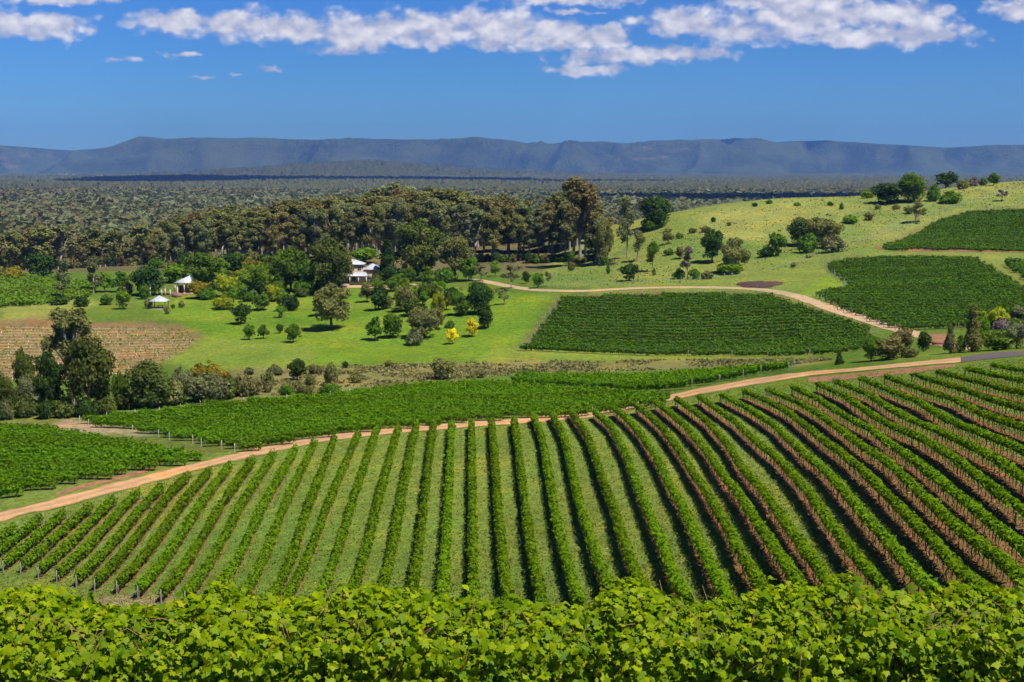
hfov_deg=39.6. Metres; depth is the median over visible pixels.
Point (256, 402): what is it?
vine row
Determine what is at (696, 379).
vine row
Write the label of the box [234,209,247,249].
eucalyptus tree
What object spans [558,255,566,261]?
shrub
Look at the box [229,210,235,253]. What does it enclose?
eucalyptus tree
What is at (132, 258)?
eucalyptus tree
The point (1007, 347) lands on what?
shrub
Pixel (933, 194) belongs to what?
shrub
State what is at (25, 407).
shrub
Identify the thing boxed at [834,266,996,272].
vine row
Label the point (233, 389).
shrub
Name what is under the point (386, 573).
vine row
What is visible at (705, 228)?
shrub
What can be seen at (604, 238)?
broadleaf tree
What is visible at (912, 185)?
dense tree
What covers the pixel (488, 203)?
eucalyptus tree
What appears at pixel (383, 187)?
eucalyptus tree
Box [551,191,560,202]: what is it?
eucalyptus tree
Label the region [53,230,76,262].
eucalyptus tree
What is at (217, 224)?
eucalyptus tree
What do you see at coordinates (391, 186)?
eucalyptus tree
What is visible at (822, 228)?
broadleaf tree
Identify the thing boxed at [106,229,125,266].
eucalyptus tree
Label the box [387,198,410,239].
eucalyptus tree
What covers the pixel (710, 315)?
vine row
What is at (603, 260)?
shrub
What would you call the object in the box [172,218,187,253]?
eucalyptus tree
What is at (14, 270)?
shrub
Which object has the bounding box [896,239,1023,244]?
vine row
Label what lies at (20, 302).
vine row
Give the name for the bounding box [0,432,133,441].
vine row
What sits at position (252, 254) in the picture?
shrub
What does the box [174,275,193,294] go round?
pavilion
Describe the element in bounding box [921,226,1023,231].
vine row
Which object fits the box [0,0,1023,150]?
sky
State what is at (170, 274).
broadleaf tree
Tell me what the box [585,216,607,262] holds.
eucalyptus tree
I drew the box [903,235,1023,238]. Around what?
vine row
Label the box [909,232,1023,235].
vine row
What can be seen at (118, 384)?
shrub
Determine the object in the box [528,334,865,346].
vine row
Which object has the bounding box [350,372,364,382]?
shrub
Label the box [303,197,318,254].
eucalyptus tree
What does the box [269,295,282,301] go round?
shrub
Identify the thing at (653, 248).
slender tree
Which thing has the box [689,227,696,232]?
shrub
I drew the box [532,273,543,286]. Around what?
broadleaf tree
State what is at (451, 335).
broadleaf tree
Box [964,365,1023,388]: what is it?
vine row
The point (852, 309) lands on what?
vine row
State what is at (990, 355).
sealed road
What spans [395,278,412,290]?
broadleaf tree
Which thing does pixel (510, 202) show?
eucalyptus tree
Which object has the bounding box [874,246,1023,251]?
farm lane
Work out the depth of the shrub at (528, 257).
536.32 m
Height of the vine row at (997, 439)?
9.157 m
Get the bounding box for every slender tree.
[53,258,72,296]
[84,255,102,292]
[616,195,637,256]
[633,230,646,261]
[645,241,659,271]
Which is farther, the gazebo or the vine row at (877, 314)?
the gazebo
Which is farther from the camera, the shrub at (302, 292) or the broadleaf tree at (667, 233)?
the broadleaf tree at (667, 233)
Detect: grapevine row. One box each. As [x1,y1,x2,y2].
[0,569,1023,681]
[24,584,943,681]
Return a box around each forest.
[0,159,1023,190]
[0,186,941,262]
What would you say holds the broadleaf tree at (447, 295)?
on the terrain at (214, 333)
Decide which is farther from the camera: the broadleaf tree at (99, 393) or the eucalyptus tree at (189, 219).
the eucalyptus tree at (189, 219)
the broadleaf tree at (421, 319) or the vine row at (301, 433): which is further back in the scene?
the broadleaf tree at (421, 319)
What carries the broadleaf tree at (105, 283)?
on the terrain at (214, 333)
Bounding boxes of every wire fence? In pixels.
[557,244,847,288]
[848,185,1020,245]
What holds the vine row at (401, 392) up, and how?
on the terrain at (214, 333)
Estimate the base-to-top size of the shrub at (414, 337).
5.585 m
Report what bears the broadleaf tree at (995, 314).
on the terrain at (214, 333)
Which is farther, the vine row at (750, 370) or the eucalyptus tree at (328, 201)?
the eucalyptus tree at (328, 201)
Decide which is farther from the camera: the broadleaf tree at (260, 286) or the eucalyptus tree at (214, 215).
the eucalyptus tree at (214, 215)
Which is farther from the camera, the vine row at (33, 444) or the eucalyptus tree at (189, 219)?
the eucalyptus tree at (189, 219)
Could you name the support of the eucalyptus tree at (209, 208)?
on the terrain at (214, 333)
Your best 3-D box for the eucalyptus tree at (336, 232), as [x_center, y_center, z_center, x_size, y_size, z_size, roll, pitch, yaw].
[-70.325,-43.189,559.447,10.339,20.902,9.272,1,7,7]
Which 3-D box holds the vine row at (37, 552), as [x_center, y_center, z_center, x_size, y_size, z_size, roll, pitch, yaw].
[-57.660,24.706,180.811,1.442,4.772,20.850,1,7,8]
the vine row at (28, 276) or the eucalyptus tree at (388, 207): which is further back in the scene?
the eucalyptus tree at (388, 207)
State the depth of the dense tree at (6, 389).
257.75 m
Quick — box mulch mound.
[736,281,783,287]
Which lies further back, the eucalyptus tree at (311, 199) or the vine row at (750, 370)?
the eucalyptus tree at (311, 199)
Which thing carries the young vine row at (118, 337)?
on the terrain at (214, 333)
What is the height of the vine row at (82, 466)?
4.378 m
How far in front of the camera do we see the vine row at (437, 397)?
252.61 m
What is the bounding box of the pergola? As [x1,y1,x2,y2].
[149,285,181,297]
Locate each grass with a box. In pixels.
[229,357,832,396]
[551,182,1023,286]
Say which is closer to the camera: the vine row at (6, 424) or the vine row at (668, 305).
the vine row at (6, 424)
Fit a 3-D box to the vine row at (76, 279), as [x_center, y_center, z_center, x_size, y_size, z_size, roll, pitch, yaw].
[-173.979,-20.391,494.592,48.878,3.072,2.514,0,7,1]
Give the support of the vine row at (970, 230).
on the terrain at (214, 333)
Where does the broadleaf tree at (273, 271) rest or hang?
on the terrain at (214, 333)
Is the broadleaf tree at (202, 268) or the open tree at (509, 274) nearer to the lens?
the open tree at (509, 274)
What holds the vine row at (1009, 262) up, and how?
on the terrain at (214, 333)
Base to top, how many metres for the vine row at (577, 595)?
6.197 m
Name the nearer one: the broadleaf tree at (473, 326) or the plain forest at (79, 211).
the broadleaf tree at (473, 326)
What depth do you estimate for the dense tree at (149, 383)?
264.97 m
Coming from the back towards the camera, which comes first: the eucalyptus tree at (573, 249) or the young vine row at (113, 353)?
the eucalyptus tree at (573, 249)
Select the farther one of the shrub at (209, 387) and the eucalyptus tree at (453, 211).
the eucalyptus tree at (453, 211)
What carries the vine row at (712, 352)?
on the terrain at (214, 333)
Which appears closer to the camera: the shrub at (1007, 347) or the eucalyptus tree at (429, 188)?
the shrub at (1007, 347)
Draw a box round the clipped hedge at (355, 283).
[349,281,370,284]
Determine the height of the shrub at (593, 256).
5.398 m
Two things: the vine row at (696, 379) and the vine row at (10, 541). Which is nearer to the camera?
the vine row at (10, 541)
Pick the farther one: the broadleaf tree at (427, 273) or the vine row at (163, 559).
the broadleaf tree at (427, 273)
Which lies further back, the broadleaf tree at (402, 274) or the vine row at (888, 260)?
the broadleaf tree at (402, 274)
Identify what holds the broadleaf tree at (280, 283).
on the terrain at (214, 333)
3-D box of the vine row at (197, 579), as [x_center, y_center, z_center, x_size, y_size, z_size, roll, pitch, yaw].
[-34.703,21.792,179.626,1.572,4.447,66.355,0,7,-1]
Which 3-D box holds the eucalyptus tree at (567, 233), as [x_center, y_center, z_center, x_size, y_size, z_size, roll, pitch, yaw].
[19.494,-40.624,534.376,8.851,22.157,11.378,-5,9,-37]
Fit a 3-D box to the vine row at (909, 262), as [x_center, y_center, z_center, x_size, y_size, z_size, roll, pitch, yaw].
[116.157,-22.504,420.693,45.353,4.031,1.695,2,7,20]
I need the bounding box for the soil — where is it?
[0,379,1023,611]
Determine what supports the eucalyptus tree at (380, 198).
on the terrain at (214, 333)
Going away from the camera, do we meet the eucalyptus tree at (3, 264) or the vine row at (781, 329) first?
the vine row at (781, 329)
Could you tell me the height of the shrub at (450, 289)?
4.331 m
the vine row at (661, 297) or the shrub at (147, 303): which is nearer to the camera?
the vine row at (661, 297)
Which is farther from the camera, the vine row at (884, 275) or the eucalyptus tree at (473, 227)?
the eucalyptus tree at (473, 227)
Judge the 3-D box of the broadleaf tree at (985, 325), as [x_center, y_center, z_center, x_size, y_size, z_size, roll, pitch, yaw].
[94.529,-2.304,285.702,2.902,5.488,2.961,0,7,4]
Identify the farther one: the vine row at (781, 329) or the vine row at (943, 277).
the vine row at (943, 277)
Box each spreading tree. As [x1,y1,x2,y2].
[61,335,116,401]
[308,236,349,284]
[313,282,352,329]
[393,217,451,269]
[432,235,475,280]
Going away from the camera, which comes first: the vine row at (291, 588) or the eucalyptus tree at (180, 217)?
the vine row at (291, 588)
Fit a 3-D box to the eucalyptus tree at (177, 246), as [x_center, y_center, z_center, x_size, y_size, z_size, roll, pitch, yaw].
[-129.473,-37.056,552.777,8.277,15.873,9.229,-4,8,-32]
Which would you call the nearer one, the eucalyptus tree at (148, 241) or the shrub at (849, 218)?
the shrub at (849, 218)
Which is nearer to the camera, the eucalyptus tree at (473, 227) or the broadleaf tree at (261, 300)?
the broadleaf tree at (261, 300)
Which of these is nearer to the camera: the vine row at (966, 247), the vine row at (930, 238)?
the vine row at (966, 247)
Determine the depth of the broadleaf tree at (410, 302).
395.41 m
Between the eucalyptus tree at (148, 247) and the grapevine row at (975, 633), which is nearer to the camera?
the grapevine row at (975, 633)
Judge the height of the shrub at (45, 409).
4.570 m
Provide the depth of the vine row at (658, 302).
382.53 m
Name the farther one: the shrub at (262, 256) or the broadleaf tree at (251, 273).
the shrub at (262, 256)
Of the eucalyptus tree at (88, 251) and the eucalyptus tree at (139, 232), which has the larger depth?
the eucalyptus tree at (88, 251)
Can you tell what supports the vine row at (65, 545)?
on the soil
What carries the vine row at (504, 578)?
on the soil
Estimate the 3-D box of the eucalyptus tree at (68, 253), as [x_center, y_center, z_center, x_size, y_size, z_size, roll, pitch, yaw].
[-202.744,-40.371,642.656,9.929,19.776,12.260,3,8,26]
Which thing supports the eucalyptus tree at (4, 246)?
on the terrain at (214, 333)
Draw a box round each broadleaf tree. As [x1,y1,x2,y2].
[11,346,38,385]
[15,373,43,413]
[32,351,66,413]
[85,370,111,402]
[96,272,113,291]
[110,271,129,286]
[116,287,131,308]
[161,263,186,281]
[163,270,177,282]
[169,365,195,401]
[179,252,222,282]
[188,279,209,297]
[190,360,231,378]
[212,257,230,273]
[214,272,237,295]
[228,266,244,282]
[230,301,251,323]
[238,258,268,291]
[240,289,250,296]
[241,257,260,265]
[242,324,255,339]
[249,293,269,309]
[255,279,272,294]
[257,324,269,338]
[260,253,275,265]
[263,284,279,301]
[269,263,277,275]
[271,246,309,291]
[273,277,284,288]
[275,304,287,317]
[276,323,283,332]
[285,323,300,341]
[287,358,306,379]
[295,259,315,284]
[322,241,354,286]
[350,247,380,262]
[358,282,372,301]
[364,316,384,340]
[371,278,383,286]
[392,270,407,278]
[394,282,417,310]
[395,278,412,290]
[399,267,416,282]
[400,229,436,268]
[400,294,419,314]
[406,307,440,337]
[412,281,430,304]
[419,266,433,280]
[419,291,429,302]
[427,282,441,296]
[430,289,447,311]
[431,281,443,292]
[433,305,446,329]
[438,281,445,291]
[443,292,452,309]
[446,328,458,343]
[450,288,466,314]
[457,254,479,280]
[457,296,471,315]
[465,318,478,336]
[489,287,495,298]
[490,260,500,275]
[521,271,530,283]
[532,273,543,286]
[592,221,613,258]
[618,261,638,280]
[662,228,674,241]
[674,246,684,258]
[700,229,723,262]
[721,237,751,264]
[768,229,787,255]
[806,213,844,244]
[860,333,880,360]
[889,324,913,356]
[933,171,958,187]
[977,316,990,335]
[979,306,1009,324]
[987,173,1000,184]
[1004,318,1023,348]
[1006,305,1023,319]
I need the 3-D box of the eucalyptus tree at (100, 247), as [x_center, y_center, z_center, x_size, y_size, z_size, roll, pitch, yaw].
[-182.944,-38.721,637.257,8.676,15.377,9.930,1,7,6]
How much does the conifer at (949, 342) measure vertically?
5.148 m
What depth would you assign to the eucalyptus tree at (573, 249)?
538.82 m
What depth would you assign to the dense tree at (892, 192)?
572.39 m
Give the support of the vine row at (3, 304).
on the terrain at (214, 333)
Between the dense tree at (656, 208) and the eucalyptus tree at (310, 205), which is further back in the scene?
the eucalyptus tree at (310, 205)
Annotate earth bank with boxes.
[808,364,954,382]
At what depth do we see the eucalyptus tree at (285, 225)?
556.78 m
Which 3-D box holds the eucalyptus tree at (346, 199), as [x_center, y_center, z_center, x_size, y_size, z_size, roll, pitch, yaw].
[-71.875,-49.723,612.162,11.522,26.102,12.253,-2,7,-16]
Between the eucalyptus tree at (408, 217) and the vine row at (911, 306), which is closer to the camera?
the vine row at (911, 306)
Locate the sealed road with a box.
[961,350,1023,361]
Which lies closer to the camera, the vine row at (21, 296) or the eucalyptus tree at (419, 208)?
the vine row at (21, 296)
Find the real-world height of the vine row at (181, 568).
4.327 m
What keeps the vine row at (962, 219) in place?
on the terrain at (214, 333)
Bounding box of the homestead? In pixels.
[341,259,379,284]
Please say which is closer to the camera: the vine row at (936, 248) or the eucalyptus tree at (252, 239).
the vine row at (936, 248)
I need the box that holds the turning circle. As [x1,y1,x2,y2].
[929,333,955,345]
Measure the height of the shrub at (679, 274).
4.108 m
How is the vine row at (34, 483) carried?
on the terrain at (214, 333)
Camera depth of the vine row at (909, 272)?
400.77 m
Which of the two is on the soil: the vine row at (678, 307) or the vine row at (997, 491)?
the vine row at (997, 491)
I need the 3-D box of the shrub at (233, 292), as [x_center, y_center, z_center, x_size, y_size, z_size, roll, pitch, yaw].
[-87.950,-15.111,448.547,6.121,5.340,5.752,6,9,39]
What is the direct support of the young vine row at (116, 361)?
on the terrain at (214, 333)
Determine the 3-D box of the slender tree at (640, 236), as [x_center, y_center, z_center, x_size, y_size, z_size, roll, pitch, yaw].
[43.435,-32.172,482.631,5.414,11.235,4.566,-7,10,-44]
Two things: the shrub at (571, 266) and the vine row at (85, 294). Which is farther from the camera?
the shrub at (571, 266)
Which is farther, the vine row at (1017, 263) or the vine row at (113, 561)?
the vine row at (1017, 263)
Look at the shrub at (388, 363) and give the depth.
316.86 m
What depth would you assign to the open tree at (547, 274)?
433.48 m
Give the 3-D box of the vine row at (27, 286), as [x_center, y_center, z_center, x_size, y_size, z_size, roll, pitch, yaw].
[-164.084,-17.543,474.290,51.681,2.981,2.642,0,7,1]
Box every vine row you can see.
[0,275,54,277]
[0,276,53,278]
[0,277,74,280]
[0,278,80,281]
[0,281,96,286]
[0,284,92,286]
[0,285,95,290]
[0,288,93,293]
[0,289,89,292]
[0,290,90,296]
[0,292,83,298]
[0,293,75,299]
[0,294,67,298]
[0,297,50,303]
[0,298,47,304]
[0,299,31,305]
[0,301,7,306]
[0,357,165,363]
[0,421,58,429]
[0,425,81,433]
[0,428,105,437]
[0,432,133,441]
[0,435,146,444]
[0,440,162,448]
[0,444,183,452]
[0,448,204,459]
[0,452,188,464]
[0,456,158,469]
[0,460,127,474]
[0,466,114,479]
[0,472,78,483]
[0,477,58,488]
[0,484,23,496]
[0,511,43,553]
[0,521,18,542]
[1,277,53,280]
[1,279,86,282]
[1,280,88,283]
[1,282,96,285]
[1,295,54,300]
[1,330,187,334]
[1,335,194,339]
[1,339,193,341]
[1,356,169,361]
[1,506,66,572]
[2,285,96,288]
[2,286,92,290]
[2,327,184,331]
[2,341,195,345]
[2,343,189,347]
[2,348,181,353]
[2,351,175,356]
[2,353,173,358]
[3,333,189,336]
[4,346,183,350]
[11,325,161,328]
[19,501,93,574]
[37,493,119,579]
[54,487,141,583]
[73,480,165,587]
[79,404,591,423]
[88,409,504,427]
[92,468,191,591]
[106,389,663,420]
[113,465,212,594]
[132,411,468,433]
[134,459,233,599]
[138,389,655,416]
[156,454,255,603]
[158,412,441,436]
[159,389,642,413]
[169,417,419,440]
[180,386,638,409]
[181,448,277,596]
[192,421,382,443]
[201,426,337,446]
[203,385,627,404]
[208,443,298,588]
[221,433,295,448]
[231,437,318,598]
[234,438,262,451]
[243,385,607,401]
[265,434,337,603]
[278,429,361,601]
[289,384,596,397]
[309,425,380,595]
[334,384,585,393]
[346,424,401,589]
[349,383,564,391]
[369,381,556,388]
[376,421,419,593]
[386,380,540,386]
[405,418,437,591]
[415,378,522,383]
[434,418,455,600]
[459,378,507,382]
[465,419,481,600]
[487,416,514,600]
[510,369,743,386]
[510,416,547,603]
[515,359,788,379]
[515,366,760,381]
[519,339,862,355]
[521,360,794,377]
[523,337,864,350]
[527,335,867,348]
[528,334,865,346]
[529,327,868,341]
[530,412,586,606]
[534,331,867,344]
[536,326,870,337]
[537,317,852,328]
[539,321,858,331]
[539,322,869,334]
[542,315,843,325]
[545,308,823,318]
[546,312,836,321]
[549,304,806,312]
[549,410,615,591]
[552,306,814,315]
[554,298,786,305]
[555,299,791,307]
[556,301,802,310]
[556,361,766,376]
[560,294,774,299]
[561,295,781,302]
[568,407,648,600]
[582,373,719,388]
[591,408,695,606]
[592,389,670,414]
[593,364,742,375]
[603,291,772,297]
[611,404,735,601]
[612,378,691,390]
[633,364,722,373]
[634,402,773,592]
[638,393,670,406]
[653,399,813,600]
[658,291,726,295]
[673,396,833,585]
[688,341,857,355]
[695,394,889,593]
[718,392,942,593]
[731,342,859,356]
[741,388,1006,589]
[764,387,1023,588]
[767,343,860,357]
[789,384,1023,561]
[809,345,848,355]
[812,288,1023,295]
[814,381,1023,526]
[815,291,1023,298]
[818,287,1023,291]
[821,292,1023,298]
[821,295,1023,301]
[824,258,980,267]
[825,283,1023,289]
[827,259,985,266]
[828,260,983,268]
[829,262,991,270]
[830,264,993,272]
[830,297,1023,303]
[832,256,979,262]
[832,378,1023,493]
[833,299,1023,306]
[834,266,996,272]
[834,268,995,275]
[835,269,1000,277]
[837,273,1006,281]
[837,301,1023,309]
[840,254,978,260]
[843,272,1003,277]
[843,276,1011,284]
[843,304,1023,312]
[845,282,1019,287]
[847,275,1010,280]
[849,278,1016,283]
[849,279,1019,285]
[855,306,1020,314]
[858,375,1023,463]
[863,308,1011,318]
[866,310,1010,321]
[876,314,1005,324]
[882,244,946,250]
[883,243,983,250]
[883,317,1012,327]
[883,373,1023,439]
[885,246,909,250]
[886,241,1023,248]
[886,242,1023,251]
[888,240,1023,247]
[894,240,1023,245]
[895,315,1023,329]
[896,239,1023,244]
[899,236,1022,240]
[901,237,1023,241]
[902,239,1023,242]
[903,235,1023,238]
[905,234,1022,237]
[907,233,1023,236]
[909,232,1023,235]
[909,371,1023,418]
[914,230,1023,234]
[916,228,1023,233]
[920,227,1022,232]
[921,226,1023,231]
[924,222,1023,228]
[924,224,1023,229]
[927,221,1022,226]
[930,219,1023,224]
[931,218,1023,223]
[935,369,1023,401]
[937,216,1023,221]
[941,214,1023,219]
[949,213,1023,217]
[952,211,1023,215]
[958,318,1023,329]
[960,210,1023,214]
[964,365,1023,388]
[965,208,1023,212]
[990,319,1023,326]
[990,361,1023,375]
[1004,257,1023,262]
[1006,260,1022,265]
[1008,261,1023,267]
[1012,265,1023,271]
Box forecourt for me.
[338,285,389,288]
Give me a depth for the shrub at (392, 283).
451.70 m
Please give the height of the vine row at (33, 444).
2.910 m
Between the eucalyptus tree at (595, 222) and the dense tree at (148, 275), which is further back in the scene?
the eucalyptus tree at (595, 222)
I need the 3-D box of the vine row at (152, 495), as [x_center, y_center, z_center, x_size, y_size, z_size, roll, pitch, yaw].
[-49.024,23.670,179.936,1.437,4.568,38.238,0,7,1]
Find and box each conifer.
[375,239,397,280]
[834,351,843,364]
[942,324,956,353]
[955,334,966,352]
[963,304,983,351]
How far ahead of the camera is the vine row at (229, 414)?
246.85 m
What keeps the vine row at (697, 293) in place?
on the terrain at (214, 333)
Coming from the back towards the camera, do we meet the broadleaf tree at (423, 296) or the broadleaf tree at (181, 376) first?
the broadleaf tree at (423, 296)
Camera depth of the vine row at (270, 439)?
223.16 m
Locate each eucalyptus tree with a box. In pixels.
[0,229,23,267]
[0,234,7,261]
[0,247,6,270]
[3,243,13,264]
[6,234,22,265]
[14,235,24,269]
[19,232,34,261]
[19,235,27,269]
[22,223,47,254]
[23,224,56,255]
[39,307,92,404]
[47,224,77,259]
[49,230,78,258]
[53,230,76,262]
[72,240,82,262]
[74,237,86,263]
[74,245,87,267]
[79,227,109,258]
[85,239,102,265]
[92,238,110,266]
[99,234,122,266]
[102,234,118,266]
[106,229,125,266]
[115,247,128,265]
[121,240,132,262]
[124,243,144,265]
[128,224,153,264]
[133,240,147,264]
[142,238,152,263]
[142,243,154,258]
[151,228,166,254]
[152,220,169,261]
[153,234,167,257]
[155,233,170,263]
[161,220,178,259]
[167,213,185,235]
[167,225,187,263]
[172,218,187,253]
[178,213,203,253]
[185,219,201,252]
[190,225,207,252]
[196,211,208,215]
[196,219,215,252]
[206,210,223,252]
[207,206,219,251]
[211,219,234,255]
[215,213,243,253]
[218,204,232,253]
[224,203,247,249]
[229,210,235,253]
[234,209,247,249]
[235,216,248,249]
[241,217,264,250]
[244,209,267,251]
[253,206,271,253]
[253,216,270,254]
[259,210,270,249]
[262,213,281,254]
[266,209,274,255]
[268,205,288,249]
[270,201,284,249]
[276,211,296,249]
[278,198,303,245]
[286,214,305,250]
[293,212,314,257]
[297,202,319,255]
[299,208,329,257]
[302,201,304,254]
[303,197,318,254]
[315,200,326,245]
[316,208,329,242]
[322,196,344,230]
[324,204,343,241]
[331,200,351,233]
[341,195,351,248]
[342,211,360,255]
[343,202,361,251]
[344,205,370,247]
[349,196,361,249]
[357,200,371,246]
[359,191,384,248]
[359,209,381,247]
[365,196,390,252]
[369,188,385,249]
[371,203,388,255]
[372,203,396,241]
[377,196,393,205]
[379,185,403,251]
[381,181,402,251]
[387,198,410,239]
[389,188,407,249]
[397,193,419,221]
[401,184,416,190]
[402,203,417,223]
[409,191,431,224]
[409,200,428,228]
[420,191,438,239]
[422,185,444,193]
[422,198,450,237]
[430,199,452,255]
[431,189,457,222]
[443,190,468,230]
[444,205,463,238]
[450,202,478,247]
[462,209,484,255]
[466,195,481,250]
[474,200,490,252]
[477,212,505,261]
[479,197,504,251]
[483,206,508,251]
[497,193,510,203]
[497,205,517,256]
[503,199,518,250]
[509,215,529,260]
[511,204,531,251]
[512,197,525,206]
[519,205,534,248]
[520,215,539,253]
[523,200,531,209]
[529,216,548,255]
[532,203,544,212]
[532,207,545,225]
[536,202,557,251]
[539,211,561,254]
[545,196,556,209]
[550,203,577,256]
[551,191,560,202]
[553,195,562,249]
[558,189,572,250]
[558,198,591,252]
[562,176,598,255]
[574,208,596,254]
[585,213,608,263]
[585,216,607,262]
[596,202,603,216]
[605,217,614,232]
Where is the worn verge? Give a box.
[55,465,161,494]
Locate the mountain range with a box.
[0,136,1023,173]
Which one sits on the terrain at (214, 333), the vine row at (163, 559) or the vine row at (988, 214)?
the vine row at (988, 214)
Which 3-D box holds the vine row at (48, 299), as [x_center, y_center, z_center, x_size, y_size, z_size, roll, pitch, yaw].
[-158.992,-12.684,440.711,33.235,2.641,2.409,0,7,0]
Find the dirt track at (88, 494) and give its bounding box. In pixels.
[0,357,960,521]
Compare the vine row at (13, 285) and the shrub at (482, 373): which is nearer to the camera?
the shrub at (482, 373)
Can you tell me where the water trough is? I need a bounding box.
[932,341,943,344]
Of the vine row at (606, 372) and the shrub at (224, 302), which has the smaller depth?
the vine row at (606, 372)
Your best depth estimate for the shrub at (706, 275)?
428.37 m
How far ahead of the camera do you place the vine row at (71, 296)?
450.18 m
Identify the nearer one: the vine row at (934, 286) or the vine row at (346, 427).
the vine row at (346, 427)
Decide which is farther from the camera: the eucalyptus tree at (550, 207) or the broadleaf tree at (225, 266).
the eucalyptus tree at (550, 207)
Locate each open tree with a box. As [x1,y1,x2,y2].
[474,265,488,280]
[495,288,508,304]
[499,264,522,287]
[545,271,551,285]
[679,245,693,277]
[907,201,927,222]
[996,189,1008,199]
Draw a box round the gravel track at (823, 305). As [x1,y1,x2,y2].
[410,279,969,349]
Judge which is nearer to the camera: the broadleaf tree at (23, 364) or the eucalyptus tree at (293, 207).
the broadleaf tree at (23, 364)
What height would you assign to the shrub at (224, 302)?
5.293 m
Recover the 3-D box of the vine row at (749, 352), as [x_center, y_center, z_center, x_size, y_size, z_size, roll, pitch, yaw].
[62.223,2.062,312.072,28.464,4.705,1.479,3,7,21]
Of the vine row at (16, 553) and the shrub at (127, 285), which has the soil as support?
the vine row at (16, 553)
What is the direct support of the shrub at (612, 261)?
on the terrain at (214, 333)
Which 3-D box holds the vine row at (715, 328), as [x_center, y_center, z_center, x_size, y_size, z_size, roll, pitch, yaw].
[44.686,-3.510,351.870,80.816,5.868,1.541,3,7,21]
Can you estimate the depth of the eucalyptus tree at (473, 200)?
574.01 m
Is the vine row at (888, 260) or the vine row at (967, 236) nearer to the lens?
the vine row at (888, 260)
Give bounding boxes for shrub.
[0,396,14,419]
[1,265,26,276]
[12,394,36,418]
[36,398,54,418]
[49,295,69,304]
[53,396,75,418]
[73,296,90,306]
[75,397,97,417]
[94,395,117,414]
[100,293,113,304]
[111,370,128,407]
[115,392,134,409]
[117,279,133,293]
[138,281,149,299]
[144,299,152,308]
[147,256,164,267]
[160,379,190,404]
[163,260,175,266]
[163,306,170,313]
[164,392,178,405]
[175,252,189,266]
[178,300,184,307]
[184,372,230,400]
[197,287,216,299]
[207,282,215,289]
[209,251,220,258]
[211,294,234,309]
[219,377,238,399]
[224,285,241,299]
[234,372,258,395]
[235,281,246,289]
[240,290,257,301]
[243,250,260,260]
[243,366,254,374]
[245,385,262,395]
[257,253,269,261]
[260,368,274,388]
[263,380,272,392]
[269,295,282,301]
[269,364,282,375]
[276,292,299,310]
[277,287,287,296]
[278,384,294,394]
[292,380,301,387]
[293,278,313,294]
[294,287,309,296]
[296,384,312,393]
[304,374,315,385]
[308,363,323,373]
[314,279,332,289]
[318,383,341,392]
[324,361,338,383]
[342,360,347,367]
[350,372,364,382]
[370,274,382,285]
[379,294,393,308]
[383,360,391,366]
[386,275,404,290]
[405,326,423,345]
[412,266,426,280]
[434,267,458,282]
[444,287,458,299]
[444,320,454,328]
[476,252,484,260]
[478,369,484,377]
[484,254,490,260]
[491,251,500,261]
[500,254,509,261]
[509,253,516,261]
[514,247,526,260]
[524,252,535,262]
[532,255,543,262]
[540,252,550,262]
[550,254,559,261]
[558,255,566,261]
[567,251,575,262]
[567,261,575,270]
[573,256,586,264]
[584,253,591,261]
[591,251,600,263]
[599,256,608,265]
[609,258,616,264]
[640,218,664,230]
[663,248,673,254]
[672,268,685,278]
[675,232,683,238]
[688,269,700,278]
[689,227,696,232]
[699,225,710,231]
[701,271,713,278]
[716,261,743,273]
[756,245,773,257]
[796,232,817,252]
[819,233,847,252]
[842,214,858,223]
[860,189,873,197]
[863,211,874,219]
[891,204,900,208]
[901,346,918,357]
[903,206,912,213]
[926,184,940,201]
[937,190,962,203]
[956,179,968,188]
[969,176,978,185]
[979,177,986,184]
[992,318,1011,334]
[1001,342,1011,349]
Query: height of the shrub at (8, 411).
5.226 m
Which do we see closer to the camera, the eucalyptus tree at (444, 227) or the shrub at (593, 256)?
the shrub at (593, 256)
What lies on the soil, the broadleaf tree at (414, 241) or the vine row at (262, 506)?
the vine row at (262, 506)
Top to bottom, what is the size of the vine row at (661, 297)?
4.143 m
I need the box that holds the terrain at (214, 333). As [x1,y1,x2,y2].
[0,167,1023,617]
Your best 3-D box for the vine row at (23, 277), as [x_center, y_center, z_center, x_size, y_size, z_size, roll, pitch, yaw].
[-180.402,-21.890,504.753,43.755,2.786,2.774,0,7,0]
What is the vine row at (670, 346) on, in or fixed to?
on the terrain at (214, 333)
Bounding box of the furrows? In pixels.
[0,327,195,378]
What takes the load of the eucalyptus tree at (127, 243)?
on the terrain at (214, 333)
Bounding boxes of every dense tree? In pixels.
[0,371,18,410]
[23,252,55,276]
[123,359,173,407]
[129,264,164,295]
[224,252,244,274]
[370,284,387,309]
[382,312,402,337]
[426,277,440,283]
[430,357,458,378]
[466,279,492,311]
[476,303,492,328]
[638,195,671,224]
[785,217,819,242]
[869,182,901,203]
[870,336,904,359]
[898,172,927,201]
[916,330,932,351]
[980,329,1009,349]
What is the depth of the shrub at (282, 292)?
443.60 m
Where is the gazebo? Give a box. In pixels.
[149,295,168,308]
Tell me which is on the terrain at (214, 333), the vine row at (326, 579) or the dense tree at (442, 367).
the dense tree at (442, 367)
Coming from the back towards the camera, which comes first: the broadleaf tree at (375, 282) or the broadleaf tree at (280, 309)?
the broadleaf tree at (375, 282)
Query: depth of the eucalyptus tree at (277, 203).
605.21 m
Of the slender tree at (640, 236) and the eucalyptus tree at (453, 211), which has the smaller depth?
the slender tree at (640, 236)
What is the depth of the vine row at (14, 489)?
200.63 m

